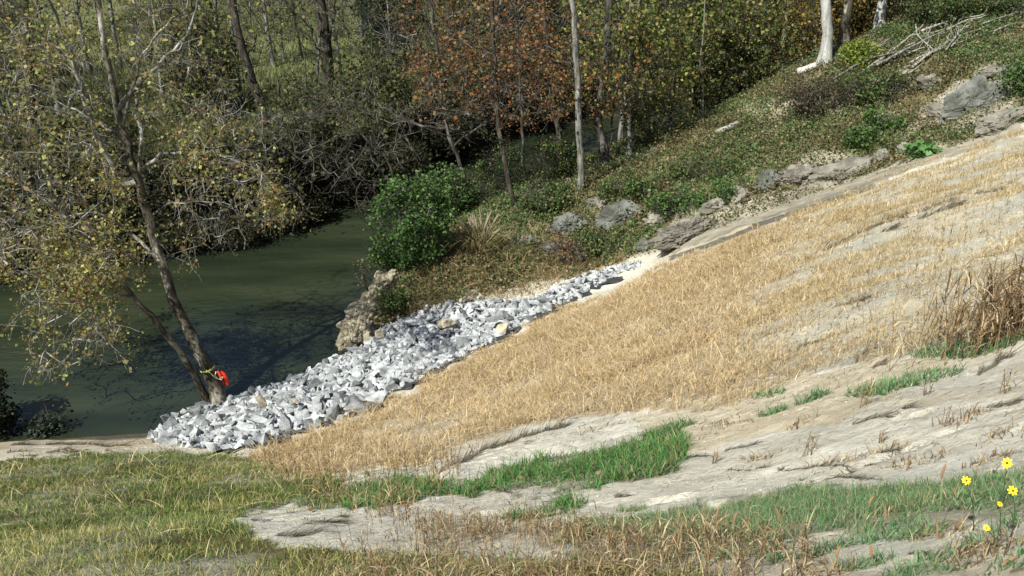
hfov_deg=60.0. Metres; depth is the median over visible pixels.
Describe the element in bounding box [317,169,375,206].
brush
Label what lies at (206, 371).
rope
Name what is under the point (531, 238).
boulder
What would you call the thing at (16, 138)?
leafy tree
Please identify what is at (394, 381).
riprap stone
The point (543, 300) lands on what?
riprap stone
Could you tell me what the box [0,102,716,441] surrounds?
river
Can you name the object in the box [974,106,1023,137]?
boulder
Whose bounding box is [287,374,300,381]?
riprap stone
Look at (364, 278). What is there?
shrub
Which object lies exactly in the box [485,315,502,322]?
riprap stone
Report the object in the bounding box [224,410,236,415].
riprap stone
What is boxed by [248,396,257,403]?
riprap stone
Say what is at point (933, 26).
fallen branch
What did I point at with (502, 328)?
tan stone
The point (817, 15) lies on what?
beech tree
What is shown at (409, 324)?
riprap stone
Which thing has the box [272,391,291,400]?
riprap stone
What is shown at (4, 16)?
bare tree
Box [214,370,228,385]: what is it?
life vest
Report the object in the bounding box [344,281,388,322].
rock outcrop
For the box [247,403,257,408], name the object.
riprap stone
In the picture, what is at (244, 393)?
riprap stone
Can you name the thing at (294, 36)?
bare tree
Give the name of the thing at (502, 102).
brush
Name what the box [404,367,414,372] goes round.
riprap stone
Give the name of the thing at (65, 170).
brush
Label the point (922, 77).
boulder
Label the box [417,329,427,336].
riprap stone
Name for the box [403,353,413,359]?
riprap stone
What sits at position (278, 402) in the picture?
riprap stone
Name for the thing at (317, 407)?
riprap stone
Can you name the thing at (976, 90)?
boulder
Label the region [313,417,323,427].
riprap stone
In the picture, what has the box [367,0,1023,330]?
ground cover
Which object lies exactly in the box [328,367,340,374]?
riprap stone
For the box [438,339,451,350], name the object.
riprap stone
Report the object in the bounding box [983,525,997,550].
yellow flower
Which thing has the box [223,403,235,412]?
riprap stone
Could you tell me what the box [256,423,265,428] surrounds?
riprap stone
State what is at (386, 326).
riprap stone
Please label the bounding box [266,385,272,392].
riprap stone
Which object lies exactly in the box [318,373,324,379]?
riprap stone
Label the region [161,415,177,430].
riprap stone
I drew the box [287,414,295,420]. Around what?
riprap stone
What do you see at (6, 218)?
brush
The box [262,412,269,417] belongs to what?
riprap stone
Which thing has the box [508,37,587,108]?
brush
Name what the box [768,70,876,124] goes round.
shrub
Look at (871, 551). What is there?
foxtail
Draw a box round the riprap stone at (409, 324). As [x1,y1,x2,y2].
[404,322,415,325]
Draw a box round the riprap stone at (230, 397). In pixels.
[225,395,233,401]
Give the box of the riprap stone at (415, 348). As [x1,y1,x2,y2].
[412,345,418,352]
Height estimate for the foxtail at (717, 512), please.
0.351 m
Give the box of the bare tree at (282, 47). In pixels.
[255,0,301,61]
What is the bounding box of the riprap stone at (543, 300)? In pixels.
[538,297,549,302]
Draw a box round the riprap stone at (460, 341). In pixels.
[455,336,471,347]
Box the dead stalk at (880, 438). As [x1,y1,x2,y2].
[878,429,889,444]
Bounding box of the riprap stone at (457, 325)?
[452,321,460,329]
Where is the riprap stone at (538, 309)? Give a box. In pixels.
[535,306,543,312]
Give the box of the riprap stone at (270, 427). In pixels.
[265,424,274,430]
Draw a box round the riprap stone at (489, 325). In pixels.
[484,322,498,328]
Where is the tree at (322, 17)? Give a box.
[261,0,387,104]
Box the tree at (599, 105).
[538,0,665,168]
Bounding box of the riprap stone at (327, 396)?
[323,390,330,402]
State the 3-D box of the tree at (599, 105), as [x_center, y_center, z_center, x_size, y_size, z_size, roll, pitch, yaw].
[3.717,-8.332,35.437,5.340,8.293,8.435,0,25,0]
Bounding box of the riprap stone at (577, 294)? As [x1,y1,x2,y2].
[573,290,581,297]
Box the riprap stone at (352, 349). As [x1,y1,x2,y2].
[345,346,360,353]
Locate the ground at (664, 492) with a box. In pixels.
[0,0,1023,575]
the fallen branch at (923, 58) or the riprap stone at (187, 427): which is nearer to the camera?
the riprap stone at (187, 427)
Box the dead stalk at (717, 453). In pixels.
[706,447,719,463]
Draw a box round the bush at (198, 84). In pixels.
[138,0,254,119]
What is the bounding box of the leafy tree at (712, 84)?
[641,0,763,119]
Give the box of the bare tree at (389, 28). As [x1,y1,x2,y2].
[356,0,414,67]
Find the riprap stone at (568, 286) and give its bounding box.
[565,283,572,289]
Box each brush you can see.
[0,139,36,207]
[0,156,81,257]
[0,199,15,248]
[1,156,107,228]
[1,218,52,272]
[2,219,90,281]
[11,119,145,232]
[57,226,119,258]
[73,187,164,251]
[77,204,149,263]
[100,151,194,220]
[107,203,194,263]
[133,139,230,204]
[149,207,210,254]
[173,132,264,205]
[177,208,239,256]
[193,119,308,220]
[206,210,273,254]
[214,97,335,220]
[241,180,318,240]
[275,120,353,193]
[289,185,338,224]
[310,137,377,199]
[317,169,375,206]
[334,124,417,200]
[354,195,387,216]
[357,164,397,195]
[366,128,438,181]
[386,98,470,168]
[413,95,494,164]
[449,95,495,145]
[468,83,518,120]
[475,69,548,114]
[480,169,512,196]
[502,88,558,136]
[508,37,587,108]
[522,152,568,185]
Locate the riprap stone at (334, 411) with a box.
[324,403,340,421]
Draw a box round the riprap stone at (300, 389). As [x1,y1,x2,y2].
[296,387,308,395]
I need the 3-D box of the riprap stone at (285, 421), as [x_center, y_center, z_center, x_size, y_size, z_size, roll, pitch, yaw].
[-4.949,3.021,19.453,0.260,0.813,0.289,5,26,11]
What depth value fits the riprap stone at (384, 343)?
26.06 m
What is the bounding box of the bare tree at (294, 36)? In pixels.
[271,0,315,59]
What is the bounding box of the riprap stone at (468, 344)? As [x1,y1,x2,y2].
[464,342,471,349]
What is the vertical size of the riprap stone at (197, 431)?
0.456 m
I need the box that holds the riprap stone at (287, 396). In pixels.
[284,394,296,404]
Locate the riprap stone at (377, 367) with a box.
[374,362,385,370]
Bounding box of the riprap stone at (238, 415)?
[232,413,241,420]
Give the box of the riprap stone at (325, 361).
[321,358,328,366]
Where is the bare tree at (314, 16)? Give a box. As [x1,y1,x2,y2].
[297,0,331,36]
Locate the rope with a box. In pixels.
[199,363,222,378]
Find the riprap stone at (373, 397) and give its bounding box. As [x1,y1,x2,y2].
[365,390,385,402]
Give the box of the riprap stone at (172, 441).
[167,438,180,446]
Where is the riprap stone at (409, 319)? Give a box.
[399,317,412,327]
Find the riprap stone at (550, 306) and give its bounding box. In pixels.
[547,304,555,309]
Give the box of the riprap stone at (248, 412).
[244,409,253,415]
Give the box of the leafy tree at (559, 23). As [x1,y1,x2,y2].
[529,0,601,84]
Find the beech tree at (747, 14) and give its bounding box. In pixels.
[715,0,780,53]
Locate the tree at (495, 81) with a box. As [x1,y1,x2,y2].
[397,0,569,207]
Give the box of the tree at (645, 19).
[560,0,709,158]
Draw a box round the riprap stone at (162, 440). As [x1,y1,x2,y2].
[158,436,170,444]
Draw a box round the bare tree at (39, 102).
[0,0,56,109]
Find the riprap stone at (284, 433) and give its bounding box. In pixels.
[278,431,291,436]
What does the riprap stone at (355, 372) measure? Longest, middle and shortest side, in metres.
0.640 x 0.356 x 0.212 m
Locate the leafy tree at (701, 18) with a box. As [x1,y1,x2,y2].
[654,0,732,66]
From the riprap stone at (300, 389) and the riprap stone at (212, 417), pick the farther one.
the riprap stone at (300, 389)
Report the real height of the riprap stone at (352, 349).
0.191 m
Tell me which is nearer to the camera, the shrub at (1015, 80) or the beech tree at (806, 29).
the shrub at (1015, 80)
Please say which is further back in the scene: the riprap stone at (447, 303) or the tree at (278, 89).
the tree at (278, 89)
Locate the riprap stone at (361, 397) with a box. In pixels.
[357,394,364,400]
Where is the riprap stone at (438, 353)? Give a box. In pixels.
[433,351,443,355]
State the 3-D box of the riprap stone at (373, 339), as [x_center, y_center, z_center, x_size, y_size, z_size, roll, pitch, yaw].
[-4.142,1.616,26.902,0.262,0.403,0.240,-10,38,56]
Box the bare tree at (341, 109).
[273,71,425,227]
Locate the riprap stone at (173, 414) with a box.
[171,412,179,416]
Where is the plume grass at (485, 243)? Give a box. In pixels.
[439,206,538,258]
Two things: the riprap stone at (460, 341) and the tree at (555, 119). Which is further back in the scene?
the tree at (555, 119)
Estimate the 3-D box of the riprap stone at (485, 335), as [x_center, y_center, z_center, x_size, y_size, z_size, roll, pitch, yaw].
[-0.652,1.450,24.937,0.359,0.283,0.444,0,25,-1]
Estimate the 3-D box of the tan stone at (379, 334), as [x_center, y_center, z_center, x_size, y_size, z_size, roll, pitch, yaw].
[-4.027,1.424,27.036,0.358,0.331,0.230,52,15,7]
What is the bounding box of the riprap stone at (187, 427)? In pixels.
[184,424,193,430]
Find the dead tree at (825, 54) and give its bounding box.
[815,0,833,67]
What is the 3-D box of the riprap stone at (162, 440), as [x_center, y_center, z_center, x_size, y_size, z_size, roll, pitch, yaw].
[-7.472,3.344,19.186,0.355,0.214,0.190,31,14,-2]
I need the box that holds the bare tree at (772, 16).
[730,0,811,54]
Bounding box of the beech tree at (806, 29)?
[772,0,866,63]
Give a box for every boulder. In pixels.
[512,235,537,245]
[540,239,576,256]
[546,211,588,234]
[585,197,605,209]
[594,204,634,230]
[615,199,642,215]
[635,237,651,251]
[642,210,673,228]
[698,198,727,214]
[723,185,753,204]
[753,169,779,192]
[874,148,888,164]
[895,142,915,154]
[914,74,941,91]
[924,102,943,118]
[939,75,1010,124]
[972,63,1014,80]
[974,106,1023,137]
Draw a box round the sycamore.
[0,0,322,404]
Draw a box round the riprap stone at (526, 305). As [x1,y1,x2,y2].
[522,298,531,311]
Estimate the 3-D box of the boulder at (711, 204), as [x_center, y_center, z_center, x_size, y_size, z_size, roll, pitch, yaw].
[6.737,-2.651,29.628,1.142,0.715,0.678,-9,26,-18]
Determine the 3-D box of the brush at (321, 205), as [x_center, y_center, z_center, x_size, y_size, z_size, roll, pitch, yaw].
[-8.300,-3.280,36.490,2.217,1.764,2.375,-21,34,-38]
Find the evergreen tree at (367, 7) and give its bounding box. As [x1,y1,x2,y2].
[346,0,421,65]
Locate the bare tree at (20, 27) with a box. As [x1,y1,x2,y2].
[0,0,55,64]
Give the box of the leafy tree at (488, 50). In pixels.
[469,17,546,93]
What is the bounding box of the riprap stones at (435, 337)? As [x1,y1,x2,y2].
[150,259,644,449]
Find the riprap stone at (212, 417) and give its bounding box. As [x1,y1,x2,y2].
[208,414,216,420]
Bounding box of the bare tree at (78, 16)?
[44,0,117,70]
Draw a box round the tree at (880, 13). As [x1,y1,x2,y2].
[872,0,887,31]
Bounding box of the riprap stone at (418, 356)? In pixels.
[411,353,423,362]
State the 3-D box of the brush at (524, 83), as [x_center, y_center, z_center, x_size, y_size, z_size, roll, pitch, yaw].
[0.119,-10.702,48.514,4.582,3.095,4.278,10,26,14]
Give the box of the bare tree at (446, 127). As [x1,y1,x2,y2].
[338,0,515,208]
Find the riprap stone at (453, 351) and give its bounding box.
[450,348,456,354]
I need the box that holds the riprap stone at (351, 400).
[345,395,364,409]
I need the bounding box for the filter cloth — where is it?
[213,274,623,454]
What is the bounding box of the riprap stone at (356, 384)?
[351,381,363,387]
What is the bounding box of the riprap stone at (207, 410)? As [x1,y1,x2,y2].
[204,407,215,414]
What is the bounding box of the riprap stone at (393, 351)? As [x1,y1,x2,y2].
[390,348,399,356]
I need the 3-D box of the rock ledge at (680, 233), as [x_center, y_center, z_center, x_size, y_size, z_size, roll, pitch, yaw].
[5.572,-1.738,28.612,2.900,1.009,1.218,-16,30,-31]
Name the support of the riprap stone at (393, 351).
on the ground at (664, 492)
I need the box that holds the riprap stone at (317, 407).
[308,403,322,413]
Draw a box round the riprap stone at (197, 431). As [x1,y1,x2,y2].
[192,425,201,436]
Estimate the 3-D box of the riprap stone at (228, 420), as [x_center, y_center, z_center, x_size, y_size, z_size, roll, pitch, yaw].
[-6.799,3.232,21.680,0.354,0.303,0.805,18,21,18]
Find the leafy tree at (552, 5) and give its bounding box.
[517,0,601,64]
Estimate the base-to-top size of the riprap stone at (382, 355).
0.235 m
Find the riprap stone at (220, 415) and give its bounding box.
[216,413,224,418]
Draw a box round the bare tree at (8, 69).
[0,0,61,164]
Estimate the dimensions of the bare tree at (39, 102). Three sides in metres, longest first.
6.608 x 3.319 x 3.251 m
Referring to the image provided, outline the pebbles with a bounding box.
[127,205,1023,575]
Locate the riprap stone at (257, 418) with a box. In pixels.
[249,414,268,423]
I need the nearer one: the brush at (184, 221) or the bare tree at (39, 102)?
the brush at (184, 221)
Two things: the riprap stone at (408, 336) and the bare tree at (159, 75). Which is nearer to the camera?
the riprap stone at (408, 336)
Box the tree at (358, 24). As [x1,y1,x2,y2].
[332,2,393,52]
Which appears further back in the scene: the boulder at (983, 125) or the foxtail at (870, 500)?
the boulder at (983, 125)
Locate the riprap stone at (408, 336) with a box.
[403,330,415,345]
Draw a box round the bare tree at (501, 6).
[459,0,552,94]
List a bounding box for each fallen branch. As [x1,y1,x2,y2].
[833,46,921,78]
[849,37,891,61]
[863,17,933,69]
[875,16,963,65]
[881,36,954,63]
[902,22,986,73]
[908,26,966,44]
[908,30,979,63]
[914,25,933,52]
[920,7,987,31]
[940,13,986,33]
[945,27,959,49]
[950,17,972,47]
[983,10,1023,23]
[993,19,1023,31]
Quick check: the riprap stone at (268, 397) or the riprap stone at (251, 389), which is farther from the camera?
the riprap stone at (251, 389)
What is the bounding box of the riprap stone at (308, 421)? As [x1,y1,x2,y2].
[304,418,314,432]
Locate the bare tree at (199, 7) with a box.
[164,0,250,71]
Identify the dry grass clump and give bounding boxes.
[889,235,1023,370]
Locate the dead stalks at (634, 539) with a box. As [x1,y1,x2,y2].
[260,143,1023,575]
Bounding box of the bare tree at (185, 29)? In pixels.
[141,0,214,85]
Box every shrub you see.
[0,368,22,438]
[19,402,73,439]
[352,256,372,290]
[367,249,407,275]
[370,281,413,321]
[440,165,500,211]
[471,132,531,195]
[527,135,587,177]
[541,231,590,264]
[560,219,625,264]
[592,164,682,204]
[620,86,690,148]
[640,183,708,220]
[663,147,748,182]
[709,176,740,203]
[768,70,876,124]
[831,62,920,110]
[835,37,886,69]
[837,123,889,152]
[857,102,913,135]
[896,0,987,26]
[899,135,942,159]
[974,0,1023,18]
[992,50,1023,98]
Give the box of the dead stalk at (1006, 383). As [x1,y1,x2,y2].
[999,354,1018,393]
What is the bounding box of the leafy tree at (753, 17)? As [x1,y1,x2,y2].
[699,0,797,112]
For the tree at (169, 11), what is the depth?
45.99 m
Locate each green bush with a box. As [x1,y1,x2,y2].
[362,168,458,274]
[412,161,477,222]
[508,171,572,217]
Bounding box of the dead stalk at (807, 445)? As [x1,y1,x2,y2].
[781,432,829,455]
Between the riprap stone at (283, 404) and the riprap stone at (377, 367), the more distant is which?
the riprap stone at (377, 367)
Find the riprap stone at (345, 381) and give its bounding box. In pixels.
[340,379,349,385]
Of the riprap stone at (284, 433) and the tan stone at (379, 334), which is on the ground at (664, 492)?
the riprap stone at (284, 433)
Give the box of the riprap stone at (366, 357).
[362,351,375,360]
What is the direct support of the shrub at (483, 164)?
on the ground at (664, 492)
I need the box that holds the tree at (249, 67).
[161,0,302,127]
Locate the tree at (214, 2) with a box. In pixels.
[180,0,259,109]
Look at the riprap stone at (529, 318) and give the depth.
26.41 m
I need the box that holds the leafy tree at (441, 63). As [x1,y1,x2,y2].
[399,3,491,110]
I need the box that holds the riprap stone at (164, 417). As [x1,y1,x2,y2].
[160,413,170,422]
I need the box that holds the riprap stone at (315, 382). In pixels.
[306,377,322,388]
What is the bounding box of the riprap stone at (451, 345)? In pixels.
[448,342,454,349]
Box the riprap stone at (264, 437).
[257,432,269,446]
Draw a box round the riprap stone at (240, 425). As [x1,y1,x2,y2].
[236,421,255,430]
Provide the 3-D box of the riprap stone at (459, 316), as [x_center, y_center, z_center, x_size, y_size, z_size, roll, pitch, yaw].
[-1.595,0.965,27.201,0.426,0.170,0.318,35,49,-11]
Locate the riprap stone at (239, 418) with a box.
[229,414,245,423]
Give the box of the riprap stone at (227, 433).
[224,431,231,436]
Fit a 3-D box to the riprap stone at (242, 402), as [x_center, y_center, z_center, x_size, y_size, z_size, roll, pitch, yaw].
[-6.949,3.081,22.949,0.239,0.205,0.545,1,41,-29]
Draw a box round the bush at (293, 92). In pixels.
[252,50,359,164]
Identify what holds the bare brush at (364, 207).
on the ground at (664, 492)
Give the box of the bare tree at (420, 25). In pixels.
[408,0,441,54]
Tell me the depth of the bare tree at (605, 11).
54.74 m
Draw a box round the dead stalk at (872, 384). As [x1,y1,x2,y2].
[855,377,875,406]
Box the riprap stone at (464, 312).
[460,309,467,315]
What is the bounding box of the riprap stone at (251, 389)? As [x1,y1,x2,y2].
[247,384,256,394]
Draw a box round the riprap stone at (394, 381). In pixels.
[388,378,399,384]
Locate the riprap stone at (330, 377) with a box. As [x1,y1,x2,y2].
[326,372,335,382]
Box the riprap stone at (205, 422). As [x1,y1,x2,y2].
[201,419,210,425]
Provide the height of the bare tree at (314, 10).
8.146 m
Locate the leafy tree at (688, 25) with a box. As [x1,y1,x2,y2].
[646,0,729,53]
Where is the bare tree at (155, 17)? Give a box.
[124,0,184,46]
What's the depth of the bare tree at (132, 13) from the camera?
65.31 m
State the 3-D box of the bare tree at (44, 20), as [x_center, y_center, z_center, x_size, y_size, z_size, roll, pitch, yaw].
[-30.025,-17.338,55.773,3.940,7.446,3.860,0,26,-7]
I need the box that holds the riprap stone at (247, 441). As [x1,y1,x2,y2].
[244,438,253,447]
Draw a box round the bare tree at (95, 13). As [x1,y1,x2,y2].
[69,0,118,31]
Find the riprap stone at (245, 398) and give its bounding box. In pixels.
[239,396,248,400]
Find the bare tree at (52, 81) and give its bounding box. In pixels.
[1,0,96,115]
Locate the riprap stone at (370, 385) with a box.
[367,380,373,390]
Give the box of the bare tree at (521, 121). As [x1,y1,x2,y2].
[466,0,556,174]
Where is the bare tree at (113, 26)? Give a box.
[70,0,148,67]
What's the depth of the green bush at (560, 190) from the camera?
32.92 m
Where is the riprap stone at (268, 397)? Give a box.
[265,393,271,400]
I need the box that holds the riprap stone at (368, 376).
[362,371,376,382]
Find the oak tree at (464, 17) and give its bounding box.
[428,0,520,67]
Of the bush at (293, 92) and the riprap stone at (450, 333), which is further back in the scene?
the bush at (293, 92)
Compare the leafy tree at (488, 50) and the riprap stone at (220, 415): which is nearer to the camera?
the riprap stone at (220, 415)
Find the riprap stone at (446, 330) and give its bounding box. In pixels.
[444,327,453,333]
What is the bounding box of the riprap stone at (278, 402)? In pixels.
[276,397,286,406]
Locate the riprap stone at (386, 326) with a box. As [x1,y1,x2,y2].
[380,323,391,331]
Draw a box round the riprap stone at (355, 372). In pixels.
[351,367,364,377]
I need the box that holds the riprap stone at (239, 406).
[236,404,248,409]
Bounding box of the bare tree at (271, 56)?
[239,0,306,66]
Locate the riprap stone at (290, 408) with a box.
[286,407,295,410]
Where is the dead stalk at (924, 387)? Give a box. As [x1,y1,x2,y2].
[920,378,934,395]
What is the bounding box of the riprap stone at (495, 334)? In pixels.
[493,332,504,336]
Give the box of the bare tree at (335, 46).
[296,0,371,70]
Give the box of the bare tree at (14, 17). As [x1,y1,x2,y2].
[0,0,50,57]
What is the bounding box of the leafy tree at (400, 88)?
[320,14,420,138]
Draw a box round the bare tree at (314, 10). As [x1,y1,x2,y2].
[298,0,340,20]
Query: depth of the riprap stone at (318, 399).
21.23 m
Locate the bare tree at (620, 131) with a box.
[576,0,686,140]
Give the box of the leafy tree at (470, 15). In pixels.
[460,0,546,64]
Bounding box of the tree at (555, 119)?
[474,0,600,156]
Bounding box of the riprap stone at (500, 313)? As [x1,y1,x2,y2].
[495,310,507,317]
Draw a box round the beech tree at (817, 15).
[778,0,876,63]
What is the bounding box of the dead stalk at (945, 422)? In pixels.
[938,407,960,425]
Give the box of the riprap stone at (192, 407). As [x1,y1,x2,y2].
[187,405,200,410]
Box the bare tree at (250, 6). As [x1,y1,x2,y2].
[239,0,262,33]
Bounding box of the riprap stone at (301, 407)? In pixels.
[298,405,307,409]
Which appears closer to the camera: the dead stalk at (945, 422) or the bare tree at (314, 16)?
the dead stalk at (945, 422)
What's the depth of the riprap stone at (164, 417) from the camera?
22.94 m
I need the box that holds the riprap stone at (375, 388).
[369,386,378,391]
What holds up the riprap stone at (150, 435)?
on the ground at (664, 492)
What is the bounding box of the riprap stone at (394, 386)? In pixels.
[385,384,397,389]
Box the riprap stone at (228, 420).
[223,412,243,423]
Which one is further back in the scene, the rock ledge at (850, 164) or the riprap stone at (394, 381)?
the rock ledge at (850, 164)
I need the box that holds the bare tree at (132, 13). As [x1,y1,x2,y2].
[112,0,158,33]
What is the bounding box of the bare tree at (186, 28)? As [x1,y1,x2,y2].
[152,0,219,120]
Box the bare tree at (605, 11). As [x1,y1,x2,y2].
[584,0,628,68]
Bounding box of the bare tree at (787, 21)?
[761,0,814,69]
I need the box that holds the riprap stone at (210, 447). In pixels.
[204,444,219,450]
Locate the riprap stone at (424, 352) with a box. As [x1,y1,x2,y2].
[419,349,431,355]
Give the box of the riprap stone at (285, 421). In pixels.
[280,411,292,430]
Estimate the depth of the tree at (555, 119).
43.03 m
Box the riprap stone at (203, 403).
[195,400,210,407]
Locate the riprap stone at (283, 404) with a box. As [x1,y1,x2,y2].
[279,400,288,408]
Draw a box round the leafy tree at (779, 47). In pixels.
[708,0,805,95]
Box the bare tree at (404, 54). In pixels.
[386,1,440,59]
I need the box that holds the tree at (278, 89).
[270,73,288,144]
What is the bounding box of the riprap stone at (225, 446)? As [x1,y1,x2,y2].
[220,444,232,451]
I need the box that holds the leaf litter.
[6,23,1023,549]
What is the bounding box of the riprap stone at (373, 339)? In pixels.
[369,337,377,342]
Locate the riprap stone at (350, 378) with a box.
[347,375,360,381]
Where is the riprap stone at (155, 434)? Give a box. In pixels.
[150,429,157,437]
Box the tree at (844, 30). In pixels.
[837,0,865,45]
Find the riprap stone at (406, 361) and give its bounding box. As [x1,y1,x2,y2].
[403,356,410,364]
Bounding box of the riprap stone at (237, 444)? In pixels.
[234,441,241,450]
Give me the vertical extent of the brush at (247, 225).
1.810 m
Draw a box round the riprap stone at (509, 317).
[506,314,513,320]
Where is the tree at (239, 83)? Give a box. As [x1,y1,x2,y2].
[207,0,266,101]
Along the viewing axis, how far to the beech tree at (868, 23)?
44.06 m
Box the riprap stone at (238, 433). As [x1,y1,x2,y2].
[233,430,242,436]
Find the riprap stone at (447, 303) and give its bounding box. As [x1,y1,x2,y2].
[442,299,452,309]
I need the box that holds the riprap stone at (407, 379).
[401,377,414,382]
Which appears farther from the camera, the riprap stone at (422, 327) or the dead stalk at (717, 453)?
the riprap stone at (422, 327)
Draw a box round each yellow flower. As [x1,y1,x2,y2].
[962,476,985,530]
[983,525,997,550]
[986,458,1012,508]
[986,501,1021,541]
[1007,486,1022,536]
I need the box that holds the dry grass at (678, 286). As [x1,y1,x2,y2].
[240,128,1023,482]
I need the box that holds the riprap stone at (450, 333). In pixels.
[446,329,452,338]
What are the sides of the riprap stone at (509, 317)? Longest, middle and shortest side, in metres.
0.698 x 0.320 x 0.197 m
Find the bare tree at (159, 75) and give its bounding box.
[110,0,196,114]
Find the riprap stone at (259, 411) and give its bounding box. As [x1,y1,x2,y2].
[251,409,261,414]
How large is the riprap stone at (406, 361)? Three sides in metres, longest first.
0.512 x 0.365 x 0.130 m
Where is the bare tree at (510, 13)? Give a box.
[470,0,558,88]
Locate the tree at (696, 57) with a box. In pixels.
[654,0,721,120]
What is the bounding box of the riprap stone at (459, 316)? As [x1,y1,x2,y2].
[454,312,464,322]
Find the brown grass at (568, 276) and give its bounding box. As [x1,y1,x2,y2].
[381,238,629,329]
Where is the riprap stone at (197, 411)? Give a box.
[186,407,205,416]
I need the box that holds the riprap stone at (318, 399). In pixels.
[312,394,324,405]
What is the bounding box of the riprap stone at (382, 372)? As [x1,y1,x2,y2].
[379,369,385,375]
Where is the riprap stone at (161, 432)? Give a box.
[158,428,174,443]
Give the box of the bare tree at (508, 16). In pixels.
[466,0,541,62]
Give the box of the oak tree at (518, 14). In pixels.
[470,0,548,48]
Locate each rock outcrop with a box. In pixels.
[336,316,374,351]
[336,319,347,328]
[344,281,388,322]
[368,268,404,290]
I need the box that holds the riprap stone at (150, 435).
[147,431,152,438]
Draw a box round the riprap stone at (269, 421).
[263,417,274,425]
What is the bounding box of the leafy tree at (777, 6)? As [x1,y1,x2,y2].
[746,0,809,45]
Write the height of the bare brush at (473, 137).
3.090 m
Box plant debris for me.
[7,179,1023,563]
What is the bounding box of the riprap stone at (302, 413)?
[295,408,307,419]
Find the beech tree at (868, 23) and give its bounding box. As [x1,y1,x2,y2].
[820,0,899,41]
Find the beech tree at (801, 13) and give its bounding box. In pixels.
[777,0,815,45]
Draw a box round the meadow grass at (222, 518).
[0,438,786,575]
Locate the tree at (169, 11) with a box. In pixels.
[116,0,244,106]
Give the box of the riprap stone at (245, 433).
[236,432,249,440]
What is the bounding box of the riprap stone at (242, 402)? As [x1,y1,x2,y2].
[239,398,246,405]
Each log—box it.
[715,120,739,134]
[797,62,815,73]
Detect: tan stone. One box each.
[254,395,266,407]
[290,398,298,402]
[343,340,353,346]
[375,328,384,338]
[436,318,456,328]
[495,323,508,333]
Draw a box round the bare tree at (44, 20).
[6,1,63,58]
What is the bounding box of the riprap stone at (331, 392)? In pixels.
[329,390,337,397]
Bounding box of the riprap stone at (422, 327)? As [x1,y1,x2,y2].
[417,324,425,332]
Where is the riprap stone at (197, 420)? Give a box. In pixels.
[192,416,202,425]
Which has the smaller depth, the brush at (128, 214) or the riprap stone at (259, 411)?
the riprap stone at (259, 411)
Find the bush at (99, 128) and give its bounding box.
[24,76,152,192]
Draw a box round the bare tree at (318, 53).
[269,0,354,96]
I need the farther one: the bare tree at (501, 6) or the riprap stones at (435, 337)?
the bare tree at (501, 6)
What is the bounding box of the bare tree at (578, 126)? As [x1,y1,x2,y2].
[488,0,617,191]
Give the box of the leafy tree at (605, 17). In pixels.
[579,0,654,69]
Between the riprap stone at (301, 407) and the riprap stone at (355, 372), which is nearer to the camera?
the riprap stone at (301, 407)
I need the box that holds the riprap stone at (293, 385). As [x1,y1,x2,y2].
[288,381,298,389]
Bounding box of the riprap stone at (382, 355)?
[370,353,387,359]
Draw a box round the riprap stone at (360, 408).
[357,404,367,411]
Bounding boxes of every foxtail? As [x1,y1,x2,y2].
[680,521,683,567]
[715,508,718,563]
[834,545,840,568]
[861,495,873,533]
[868,545,875,569]
[937,464,945,524]
[999,555,1016,569]
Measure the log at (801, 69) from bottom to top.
0.605 m
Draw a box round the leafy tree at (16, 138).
[0,101,35,180]
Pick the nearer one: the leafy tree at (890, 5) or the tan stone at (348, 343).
the tan stone at (348, 343)
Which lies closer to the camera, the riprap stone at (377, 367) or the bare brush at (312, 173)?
the riprap stone at (377, 367)
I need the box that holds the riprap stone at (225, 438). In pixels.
[218,436,228,443]
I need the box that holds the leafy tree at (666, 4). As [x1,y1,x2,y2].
[612,0,739,125]
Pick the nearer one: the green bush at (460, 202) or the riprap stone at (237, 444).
the riprap stone at (237, 444)
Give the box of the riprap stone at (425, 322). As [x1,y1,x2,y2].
[421,319,430,325]
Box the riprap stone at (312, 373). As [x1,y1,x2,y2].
[307,370,317,378]
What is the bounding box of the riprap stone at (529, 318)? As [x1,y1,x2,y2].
[524,315,533,320]
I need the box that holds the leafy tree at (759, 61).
[686,2,788,114]
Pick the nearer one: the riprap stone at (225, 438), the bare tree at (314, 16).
the riprap stone at (225, 438)
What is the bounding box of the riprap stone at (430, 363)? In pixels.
[427,362,436,366]
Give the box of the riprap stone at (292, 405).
[288,403,297,407]
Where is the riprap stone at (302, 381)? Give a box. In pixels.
[298,378,307,385]
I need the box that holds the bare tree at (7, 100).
[0,6,22,112]
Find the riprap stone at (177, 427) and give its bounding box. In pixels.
[171,425,184,433]
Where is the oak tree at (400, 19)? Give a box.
[382,0,480,85]
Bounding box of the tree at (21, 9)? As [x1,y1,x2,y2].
[0,0,103,139]
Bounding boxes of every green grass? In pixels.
[326,418,697,521]
[552,459,1023,563]
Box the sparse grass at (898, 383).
[0,229,1023,575]
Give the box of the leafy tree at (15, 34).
[0,2,47,77]
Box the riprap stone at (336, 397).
[332,394,349,402]
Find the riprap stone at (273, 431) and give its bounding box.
[271,429,279,435]
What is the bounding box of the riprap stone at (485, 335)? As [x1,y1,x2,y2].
[482,333,494,339]
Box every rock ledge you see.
[647,216,717,250]
[774,164,818,189]
[808,155,876,187]
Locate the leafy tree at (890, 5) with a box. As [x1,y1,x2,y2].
[833,0,911,36]
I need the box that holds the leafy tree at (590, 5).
[559,0,616,28]
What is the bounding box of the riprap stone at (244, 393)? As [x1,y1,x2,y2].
[238,391,251,396]
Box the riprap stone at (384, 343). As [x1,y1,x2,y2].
[380,339,388,347]
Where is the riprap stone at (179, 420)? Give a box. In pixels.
[175,417,187,423]
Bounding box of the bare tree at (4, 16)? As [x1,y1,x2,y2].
[0,0,40,110]
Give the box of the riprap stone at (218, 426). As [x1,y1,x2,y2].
[214,424,228,428]

